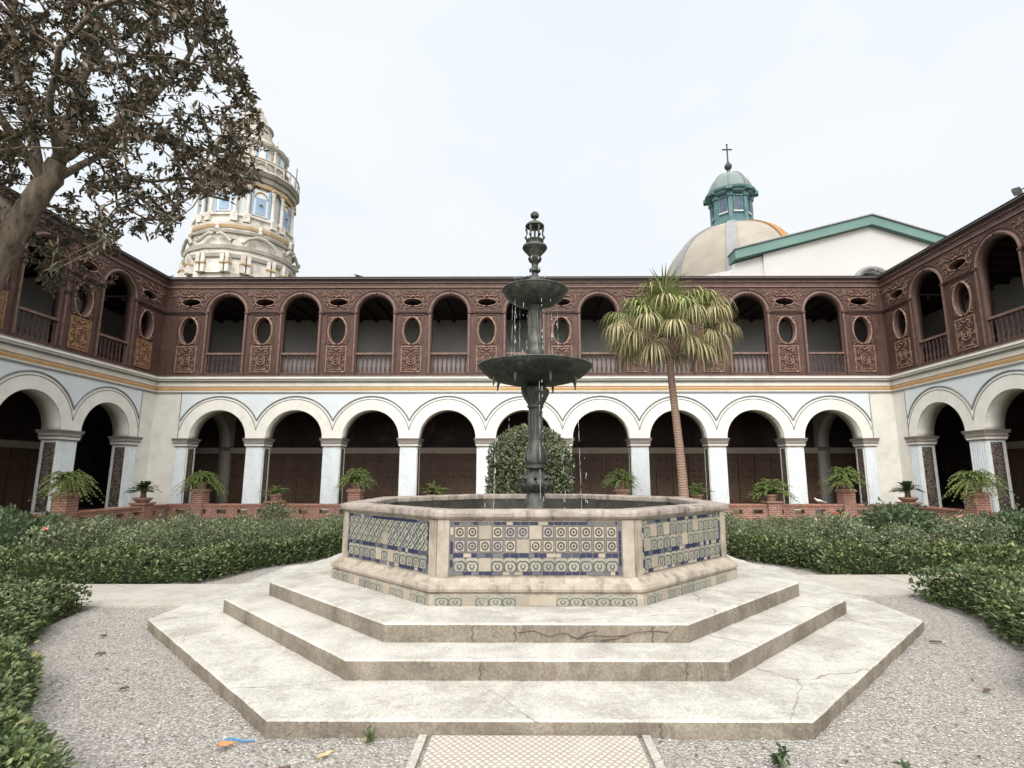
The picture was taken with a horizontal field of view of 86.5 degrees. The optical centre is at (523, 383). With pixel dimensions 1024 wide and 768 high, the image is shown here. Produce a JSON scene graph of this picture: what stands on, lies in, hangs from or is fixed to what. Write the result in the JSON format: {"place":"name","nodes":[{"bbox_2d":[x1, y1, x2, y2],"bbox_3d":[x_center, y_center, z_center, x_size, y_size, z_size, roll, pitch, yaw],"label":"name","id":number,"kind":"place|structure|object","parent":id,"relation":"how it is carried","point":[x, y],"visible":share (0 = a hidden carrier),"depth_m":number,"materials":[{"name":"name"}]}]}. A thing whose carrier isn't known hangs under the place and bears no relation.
{"place":"outdoors","nodes":[
{"label":"outdoors","id":0,"kind":"place"},
{"bbox_2d":[43,584,238,610],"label":"path","id":1,"kind":"structure","parent":0,"point":[151,596],"depth_m":7.26,"materials":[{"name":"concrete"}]},
{"bbox_2d":[177,106,299,276],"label":"bell tower","id":2,"kind":"structure","parent":0,"point":[251,235],"depth_m":39.75,"materials":[{"name":"beige stone"}]},
{"bbox_2d":[40,520,949,625],"bbox_3d":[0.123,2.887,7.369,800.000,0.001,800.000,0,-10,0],"label":"ground","id":3,"kind":"structure","parent":0,"point":[63,617],"depth_m":9.06,"materials":[{"name":"soil"}]},
{"bbox_2d":[0,503,76,558],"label":"shrub","id":4,"kind":"object","parent":3,"relation":"on","point":[14,524],"visible":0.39,"depth_m":9.61,"materials":[{"name":"green plant"}]},
{"bbox_2d":[0,572,91,767],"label":"box hedge","id":5,"kind":"object","parent":3,"relation":"on","point":[27,609],"visible":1,"depth_m":3.89,"materials":[{"name":"green plant"}]},
{"bbox_2d":[8,518,88,558],"bbox_3d":[-8.104,2.764,9.396,1.035,0.860,1.013,2,-10,-12],"label":"rose bush","id":6,"kind":"object","parent":3,"relation":"on","point":[60,534],"visible":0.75,"depth_m":9.32,"materials":[{"name":"green plant"}]},
{"bbox_2d":[40,510,72,525],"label":"rose bush","id":7,"kind":"object","parent":3,"relation":"on","point":[53,513],"visible":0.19,"depth_m":14.40,"materials":[{"name":"green plant"}]},
{"bbox_2d":[57,517,79,526],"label":"rose bush","id":8,"kind":"object","parent":3,"relation":"on","point":[69,522],"visible":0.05,"depth_m":13.44,"materials":[{"name":"green plant"}]},
{"bbox_2d":[0,185,170,520],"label":"cloister wing","id":9,"kind":"structure","parent":3,"relation":"on","point":[60,379],"depth_m":19.41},
{"bbox_2d":[57,516,122,550],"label":"rose bush","id":10,"kind":"object","parent":3,"relation":"on","point":[90,543],"visible":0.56,"depth_m":10.30,"materials":[{"name":"green plant"}]},
{"bbox_2d":[66,516,118,549],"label":"rose bush","id":11,"kind":"object","parent":3,"relation":"on","point":[85,520],"visible":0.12,"depth_m":11.41,"materials":[{"name":"green plant"}]},
{"bbox_2d":[88,511,121,534],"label":"rose bush","id":12,"kind":"object","parent":3,"relation":"on","point":[104,516],"visible":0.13,"depth_m":14.35,"materials":[{"name":"green plant"}]},
{"bbox_2d":[93,518,132,542],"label":"rose bush","id":13,"kind":"object","parent":3,"relation":"on","point":[119,522],"visible":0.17,"depth_m":12.47,"materials":[{"name":"green plant"}]},
{"bbox_2d":[94,525,156,558],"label":"rose bush","id":14,"kind":"object","parent":3,"relation":"on","point":[120,542],"visible":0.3,"depth_m":9.60,"materials":[{"name":"green plant"}]},
{"bbox_2d":[117,514,144,533],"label":"rose bush","id":15,"kind":"object","parent":3,"relation":"on","point":[134,521],"visible":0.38,"depth_m":14.03,"materials":[{"name":"green plant"}]},
{"bbox_2d":[112,519,154,545],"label":"rose bush","id":16,"kind":"object","parent":3,"relation":"on","point":[131,526],"visible":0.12,"depth_m":11.32,"materials":[{"name":"green plant"}]},
{"bbox_2d":[0,0,269,300],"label":"broadleaf tree","id":17,"kind":"object","parent":3,"relation":"on","point":[22,216],"visible":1,"depth_m":10.18,"materials":[{"name":"green plant"}]},
{"bbox_2d":[121,521,183,558],"bbox_3d":[-6.424,2.804,9.463,0.890,0.803,0.948,9,-13,-44],"label":"rose bush","id":18,"kind":"object","parent":3,"relation":"on","point":[155,532],"visible":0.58,"depth_m":9.42,"materials":[{"name":"green plant"}]},
{"bbox_2d":[129,519,176,547],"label":"rose bush","id":19,"kind":"object","parent":3,"relation":"on","point":[145,526],"visible":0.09,"depth_m":10.46,"materials":[{"name":"green plant"}]},
{"bbox_2d":[141,512,199,549],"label":"rose bush","id":20,"kind":"object","parent":3,"relation":"on","point":[180,527],"visible":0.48,"depth_m":11.29,"materials":[{"name":"green plant"}]},
{"bbox_2d":[0,527,342,583],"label":"box hedge","id":21,"kind":"object","parent":3,"relation":"on","point":[113,564],"visible":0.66,"depth_m":8.42,"materials":[{"name":"green plant"}]},
{"bbox_2d":[157,515,192,540],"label":"rose bush","id":22,"kind":"object","parent":3,"relation":"on","point":[178,524],"visible":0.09,"depth_m":12.51,"materials":[{"name":"green plant"}]},
{"bbox_2d":[170,509,200,529],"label":"rose bush","id":23,"kind":"object","parent":3,"relation":"on","point":[190,515],"visible":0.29,"depth_m":14.34,"materials":[{"name":"green plant"}]},
{"bbox_2d":[183,519,200,540],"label":"rose bush","id":24,"kind":"object","parent":3,"relation":"on","point":[191,527],"visible":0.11,"depth_m":13.35,"materials":[{"name":"green plant"}]},
{"bbox_2d":[192,516,209,530],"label":"rose bush","id":25,"kind":"object","parent":3,"relation":"on","point":[203,520],"visible":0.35,"depth_m":14.18,"materials":[{"name":"green plant"}]},
{"bbox_2d":[195,526,230,548],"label":"rose bush","id":26,"kind":"object","parent":3,"relation":"on","point":[208,538],"visible":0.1,"depth_m":11.15,"materials":[{"name":"green plant"}]},
{"bbox_2d":[188,520,239,548],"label":"rose bush","id":27,"kind":"object","parent":3,"relation":"on","point":[204,534],"visible":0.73,"depth_m":10.45,"materials":[{"name":"green plant"}]},
{"bbox_2d":[198,514,239,540],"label":"rose bush","id":28,"kind":"object","parent":3,"relation":"on","point":[211,523],"visible":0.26,"depth_m":12.39,"materials":[{"name":"green plant"}]},
{"bbox_2d":[227,512,258,526],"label":"rose bush","id":29,"kind":"object","parent":3,"relation":"on","point":[235,516],"visible":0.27,"depth_m":14.12,"materials":[{"name":"green plant"}]},
{"bbox_2d":[221,516,274,547],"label":"rose bush","id":30,"kind":"object","parent":3,"relation":"on","point":[244,533],"visible":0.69,"depth_m":10.56,"materials":[{"name":"green plant"}]},
{"bbox_2d":[251,524,288,540],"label":"rose bush","id":31,"kind":"object","parent":3,"relation":"on","point":[274,535],"visible":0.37,"depth_m":11.29,"materials":[{"name":"green plant"}]},
{"bbox_2d":[253,498,296,528],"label":"rose bush","id":32,"kind":"object","parent":3,"relation":"on","point":[276,512],"visible":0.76,"depth_m":14.91,"materials":[{"name":"green plant"}]},
{"bbox_2d":[263,517,289,537],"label":"rose bush","id":33,"kind":"object","parent":3,"relation":"on","point":[278,523],"visible":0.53,"depth_m":13.28,"materials":[{"name":"green plant"}]},
{"bbox_2d":[282,516,302,534],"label":"rose bush","id":34,"kind":"object","parent":3,"relation":"on","point":[292,522],"visible":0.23,"depth_m":14.04,"materials":[{"name":"green plant"}]},
{"bbox_2d":[280,517,317,539],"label":"rose bush","id":35,"kind":"object","parent":3,"relation":"on","point":[292,529],"visible":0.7,"depth_m":12.09,"materials":[{"name":"green plant"}]},
{"bbox_2d":[303,520,324,533],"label":"rose bush","id":36,"kind":"object","parent":3,"relation":"on","point":[315,524],"visible":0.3,"depth_m":13.19,"materials":[{"name":"green plant"}]},
{"bbox_2d":[318,515,343,534],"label":"rose bush","id":37,"kind":"object","parent":3,"relation":"on","point":[337,525],"visible":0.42,"depth_m":12.17,"materials":[{"name":"green plant"}]},
{"bbox_2d":[321,511,343,529],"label":"rose bush","id":38,"kind":"object","parent":3,"relation":"on","point":[338,514],"visible":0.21,"depth_m":14.26,"materials":[{"name":"green plant"}]},
{"bbox_2d":[22,557,1023,767],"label":"gravel","id":39,"kind":"structure","parent":3,"relation":"on","point":[162,757],"depth_m":3.68,"materials":[{"name":"grey gravel"}]},
{"bbox_2d":[216,741,232,746],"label":"fallen leaf","id":40,"kind":"object","parent":39,"relation":"on","point":[223,743],"visible":1,"depth_m":3.25,"materials":[{"name":"orange plant"}]},
{"bbox_2d":[223,738,254,741],"bbox_3d":[-1.727,2.163,3.307,0.192,0.016,0.026,-1,-10,3],"label":"plastic strip","id":41,"kind":"object","parent":39,"relation":"on","point":[236,739],"visible":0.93,"depth_m":3.30,"materials":[{"name":"blue plastic"}]},
{"bbox_2d":[314,750,333,760],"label":"fallen leaf","id":42,"kind":"object","parent":39,"relation":"on","point":[324,754],"visible":1,"depth_m":3.12,"materials":[{"name":"yellow plant"}]},
{"bbox_2d":[362,726,373,743],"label":"plant","id":43,"kind":"object","parent":39,"relation":"on","point":[368,737],"visible":1,"depth_m":3.30,"materials":[{"name":"green plant"}]},
{"bbox_2d":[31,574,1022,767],"bbox_3d":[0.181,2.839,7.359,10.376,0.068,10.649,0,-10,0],"label":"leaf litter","id":44,"kind":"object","parent":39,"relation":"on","point":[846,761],"visible":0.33,"depth_m":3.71,"materials":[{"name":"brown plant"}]},
{"bbox_2d":[762,741,789,767],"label":"plant","id":45,"kind":"object","parent":39,"relation":"on","point":[779,757],"visible":1,"depth_m":3.02,"materials":[{"name":"green plant"}]},
{"bbox_2d":[892,759,910,767],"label":"plant","id":46,"kind":"object","parent":39,"relation":"on","point":[907,764],"visible":1,"depth_m":2.93,"materials":[{"name":"green plant"}]},
{"bbox_2d":[58,515,997,574],"bbox_3d":[0.131,3.569,12.156,26.142,0.222,15.822,0,-10,0],"label":"ground cover","id":47,"kind":"object","parent":3,"relation":"on","point":[193,544],"visible":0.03,"depth_m":17.69,"materials":[{"name":"green plant"}]},
{"bbox_2d":[484,423,575,493],"bbox_3d":[0.201,2.777,16.527,2.796,3.183,2.847,0,-10,0],"label":"topiary bush","id":48,"kind":"object","parent":3,"relation":"on","point":[509,464],"visible":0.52,"depth_m":15.83,"materials":[{"name":"green plant"}]},
{"bbox_2d":[405,734,664,767],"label":"kerb","id":49,"kind":"structure","parent":3,"relation":"on","point":[649,744],"depth_m":3.15,"materials":[{"name":"stone"}]},
{"bbox_2d":[147,553,924,739],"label":"stepped platform","id":50,"kind":"structure","parent":3,"relation":"on","point":[316,650],"depth_m":4.25,"materials":[{"name":"stone"}]},
{"bbox_2d":[330,494,737,606],"bbox_3d":[0.133,2.045,7.510,4.863,0.891,4.863,0,-10,0],"label":"fountain basin","id":51,"kind":"object","parent":50,"relation":"on","point":[603,550],"visible":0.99,"depth_m":5.29,"materials":[{"name":"stone"}]},
{"bbox_2d":[478,211,592,508],"bbox_3d":[0.173,-0.178,7.882,1.658,4.955,1.658,0,-10,0],"label":"tiered fountain","id":52,"kind":"object","parent":51,"relation":"in","point":[534,372],"visible":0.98,"depth_m":7.65,"materials":[{"name":"metal"}]},
{"bbox_2d":[73,276,1005,513],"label":"cloister wing","id":53,"kind":"structure","parent":3,"relation":"on","point":[305,390],"depth_m":22.26,"materials":[{"name":"white paint"}]},
{"bbox_2d":[598,266,743,497],"bbox_3d":[4.255,0.468,15.747,4.292,7.498,4.069,0,-10,0],"label":"fan palm","id":54,"kind":"object","parent":3,"relation":"on","point":[665,309],"visible":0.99,"depth_m":15.57,"materials":[{"name":"green plant"}]},
{"bbox_2d":[724,511,745,531],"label":"rose bush","id":55,"kind":"object","parent":3,"relation":"on","point":[728,517],"visible":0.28,"depth_m":13.84,"materials":[{"name":"green plant"}]},
{"bbox_2d":[725,517,750,541],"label":"rose bush","id":56,"kind":"object","parent":3,"relation":"on","point":[736,528],"visible":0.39,"depth_m":12.24,"materials":[{"name":"green plant"}]},
{"bbox_2d":[742,519,766,535],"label":"rose bush","id":57,"kind":"object","parent":3,"relation":"on","point":[752,526],"visible":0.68,"depth_m":13.05,"materials":[{"name":"green plant"}]},
{"bbox_2d":[757,524,789,544],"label":"rose bush","id":58,"kind":"object","parent":3,"relation":"on","point":[768,529],"visible":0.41,"depth_m":12.04,"materials":[{"name":"green plant"}]},
{"bbox_2d":[761,513,794,533],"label":"rose bush","id":59,"kind":"object","parent":3,"relation":"on","point":[780,520],"visible":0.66,"depth_m":13.98,"materials":[{"name":"green plant"}]},
{"bbox_2d":[774,524,807,547],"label":"rose bush","id":60,"kind":"object","parent":3,"relation":"on","point":[797,533],"visible":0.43,"depth_m":11.32,"materials":[{"name":"green plant"}]},
{"bbox_2d":[785,512,823,539],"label":"rose bush","id":61,"kind":"object","parent":3,"relation":"on","point":[804,519],"visible":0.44,"depth_m":12.90,"materials":[{"name":"green plant"}]},
{"bbox_2d":[799,522,819,538],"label":"rose bush","id":62,"kind":"object","parent":3,"relation":"on","point":[810,530],"visible":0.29,"depth_m":12.34,"materials":[{"name":"green plant"}]},
{"bbox_2d":[807,512,832,541],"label":"rose bush","id":63,"kind":"object","parent":3,"relation":"on","point":[820,519],"visible":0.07,"depth_m":13.13,"materials":[{"name":"green plant"}]},
{"bbox_2d":[720,213,947,275],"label":"church nave","id":64,"kind":"structure","parent":3,"relation":"on","point":[872,244],"depth_m":33.36,"materials":[{"name":"white paint"}]},
{"bbox_2d":[855,266,885,275],"bbox_3d":[21.241,-6.077,33.221,2.300,2.205,0.710,0,-10,0],"label":"window","id":65,"kind":"structure","parent":64,"relation":"in","point":[869,268],"depth_m":33.07,"materials":[{"name":"white glass"}]},
{"bbox_2d":[806,507,873,542],"bbox_3d":[6.082,2.894,10.535,1.141,0.982,1.122,5,-11,-26],"label":"rose bush","id":66,"kind":"object","parent":3,"relation":"on","point":[826,525],"visible":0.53,"depth_m":10.50,"materials":[{"name":"green plant"}]},
{"bbox_2d":[812,514,870,541],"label":"rose bush","id":67,"kind":"object","parent":3,"relation":"on","point":[829,527],"visible":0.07,"depth_m":11.40,"materials":[{"name":"green plant"}]},
{"bbox_2d":[823,517,884,551],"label":"rose bush","id":68,"kind":"object","parent":3,"relation":"on","point":[856,533],"visible":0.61,"depth_m":10.05,"materials":[{"name":"green plant"}]},
{"bbox_2d":[858,522,885,542],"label":"rose bush","id":69,"kind":"object","parent":3,"relation":"on","point":[874,528],"visible":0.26,"depth_m":11.87,"materials":[{"name":"green plant"}]},
{"bbox_2d":[726,530,1023,574],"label":"box hedge","id":70,"kind":"object","parent":3,"relation":"on","point":[836,557],"visible":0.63,"depth_m":9.10,"materials":[{"name":"green plant"}]},
{"bbox_2d":[873,521,916,545],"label":"rose bush","id":71,"kind":"object","parent":3,"relation":"on","point":[886,532],"visible":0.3,"depth_m":11.35,"materials":[{"name":"green plant"}]},
{"bbox_2d":[853,496,949,546],"bbox_3d":[8.361,3.116,12.168,1.983,1.152,1.891,0,-10,0],"label":"shrub","id":72,"kind":"object","parent":3,"relation":"on","point":[888,513],"visible":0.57,"depth_m":11.86,"materials":[{"name":"green plant"}]},
{"bbox_2d":[884,522,937,545],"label":"rose bush","id":73,"kind":"object","parent":3,"relation":"on","point":[905,534],"visible":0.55,"depth_m":10.28,"materials":[{"name":"green plant"}]},
{"bbox_2d":[920,525,962,552],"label":"rose bush","id":74,"kind":"object","parent":3,"relation":"on","point":[932,537],"visible":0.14,"depth_m":11.13,"materials":[{"name":"green plant"}]},
{"bbox_2d":[877,192,1023,513],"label":"cloister wing","id":75,"kind":"structure","parent":3,"relation":"on","point":[974,379],"depth_m":18.75,"materials":[{"name":"dark carved wood"},{"name":"pale painted plaster"},{"name":"stone"}]},
{"bbox_2d":[1011,187,1023,195],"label":"floodlight","id":76,"kind":"object","parent":75,"relation":"attached to","point":[1016,191],"visible":0.91,"depth_m":16.85,"materials":[{"name":"black metal"}]},
{"bbox_2d":[946,510,980,530],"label":"rose bush","id":77,"kind":"object","parent":3,"relation":"on","point":[964,516],"visible":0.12,"depth_m":13.28,"materials":[{"name":"green plant"}]},
{"bbox_2d":[927,513,1000,544],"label":"rose bush","id":78,"kind":"object","parent":3,"relation":"on","point":[951,533],"visible":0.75,"depth_m":10.41,"materials":[{"name":"green plant"}]},
{"bbox_2d":[908,560,1023,647],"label":"box hedge","id":79,"kind":"object","parent":3,"relation":"on","point":[993,596],"visible":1,"depth_m":6.24,"materials":[{"name":"green plant"}]},
{"bbox_2d":[957,515,991,538],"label":"rose bush","id":80,"kind":"object","parent":3,"relation":"on","point":[978,521],"visible":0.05,"depth_m":11.35,"materials":[{"name":"green plant"}]},
{"bbox_2d":[960,518,1023,544],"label":"rose bush","id":81,"kind":"object","parent":3,"relation":"on","point":[1004,537],"visible":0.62,"depth_m":9.99,"materials":[{"name":"green plant"}]},
{"bbox_2d":[975,504,1023,545],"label":"shrub","id":82,"kind":"object","parent":3,"relation":"on","point":[1013,519],"visible":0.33,"depth_m":10.39,"materials":[{"name":"green plant"}]},
{"bbox_2d":[0,0,1023,276],"label":"sky","id":83,"kind":"structure","parent":0,"point":[423,138],"materials":[{"name":"white"}]},
{"bbox_2d":[25,489,1023,524],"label":"brick wall","id":84,"kind":"structure","parent":0,"point":[202,506],"depth_m":19.95,"materials":[{"name":"brick"}]},
{"bbox_2d":[28,469,105,505],"bbox_3d":[-13.199,2.991,15.816,1.725,1.056,1.688,-4,-10,21],"label":"potted plant","id":85,"kind":"object","parent":84,"relation":"on","point":[69,482],"visible":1,"depth_m":15.67,"materials":[{"name":"green plant"}]},
{"bbox_2d":[124,481,160,502],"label":"potted plant","id":86,"kind":"object","parent":84,"relation":"on","point":[142,487],"visible":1,"depth_m":18.91,"materials":[{"name":"green plant"}]},
{"bbox_2d":[170,470,228,497],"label":"potted plant","id":87,"kind":"object","parent":84,"relation":"on","point":[201,480],"visible":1,"depth_m":20.26,"materials":[{"name":"green plant"}]},
{"bbox_2d":[259,484,285,500],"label":"potted plant","id":88,"kind":"object","parent":84,"relation":"on","point":[274,494],"visible":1,"depth_m":20.20,"materials":[{"name":"green plant"}]},
{"bbox_2d":[334,467,378,490],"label":"potted plant","id":89,"kind":"object","parent":84,"relation":"on","point":[355,479],"visible":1,"depth_m":20.20,"materials":[{"name":"green plant"}]},
{"bbox_2d":[420,481,449,494],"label":"potted plant","id":90,"kind":"object","parent":84,"relation":"on","point":[431,490],"visible":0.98,"depth_m":20.19,"materials":[{"name":"green plant"}]},
{"bbox_2d":[601,468,641,490],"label":"potted plant","id":91,"kind":"object","parent":84,"relation":"on","point":[621,478],"visible":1,"depth_m":20.16,"materials":[{"name":"green plant"}]},
{"bbox_2d":[688,482,714,499],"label":"potted plant","id":92,"kind":"object","parent":84,"relation":"on","point":[697,493],"visible":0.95,"depth_m":20.12,"materials":[{"name":"green plant"}]},
{"bbox_2d":[747,478,802,505],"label":"potted plant","id":93,"kind":"object","parent":84,"relation":"on","point":[770,490],"visible":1,"depth_m":20.10,"materials":[{"name":"green plant"}]},
{"bbox_2d":[817,466,866,493],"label":"potted plant","id":94,"kind":"object","parent":84,"relation":"on","point":[845,476],"visible":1,"depth_m":20.08,"materials":[{"name":"green plant"}]},
{"bbox_2d":[887,481,925,501],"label":"potted plant","id":95,"kind":"object","parent":84,"relation":"on","point":[906,488],"visible":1,"depth_m":19.26,"materials":[{"name":"green plant"}]},
{"bbox_2d":[941,468,1018,505],"bbox_3d":[13.607,3.078,16.343,1.777,1.111,1.815,-2,-10,11],"label":"potted plant","id":96,"kind":"object","parent":84,"relation":"on","point":[974,481],"visible":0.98,"depth_m":16.20,"materials":[{"name":"green plant"}]},
{"bbox_2d":[420,735,649,767],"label":"path","id":97,"kind":"structure","parent":0,"point":[514,751],"depth_m":3.14,"materials":[{"name":"tile"}]},
{"bbox_2d":[666,144,788,275],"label":"domed church","id":98,"kind":"structure","parent":0,"point":[728,201],"depth_m":45.03,"materials":[{"name":"beige concrete"}]},
{"bbox_2d":[801,575,973,596],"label":"path","id":99,"kind":"structure","parent":0,"point":[880,585],"depth_m":7.94,"materials":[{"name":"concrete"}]}
]}

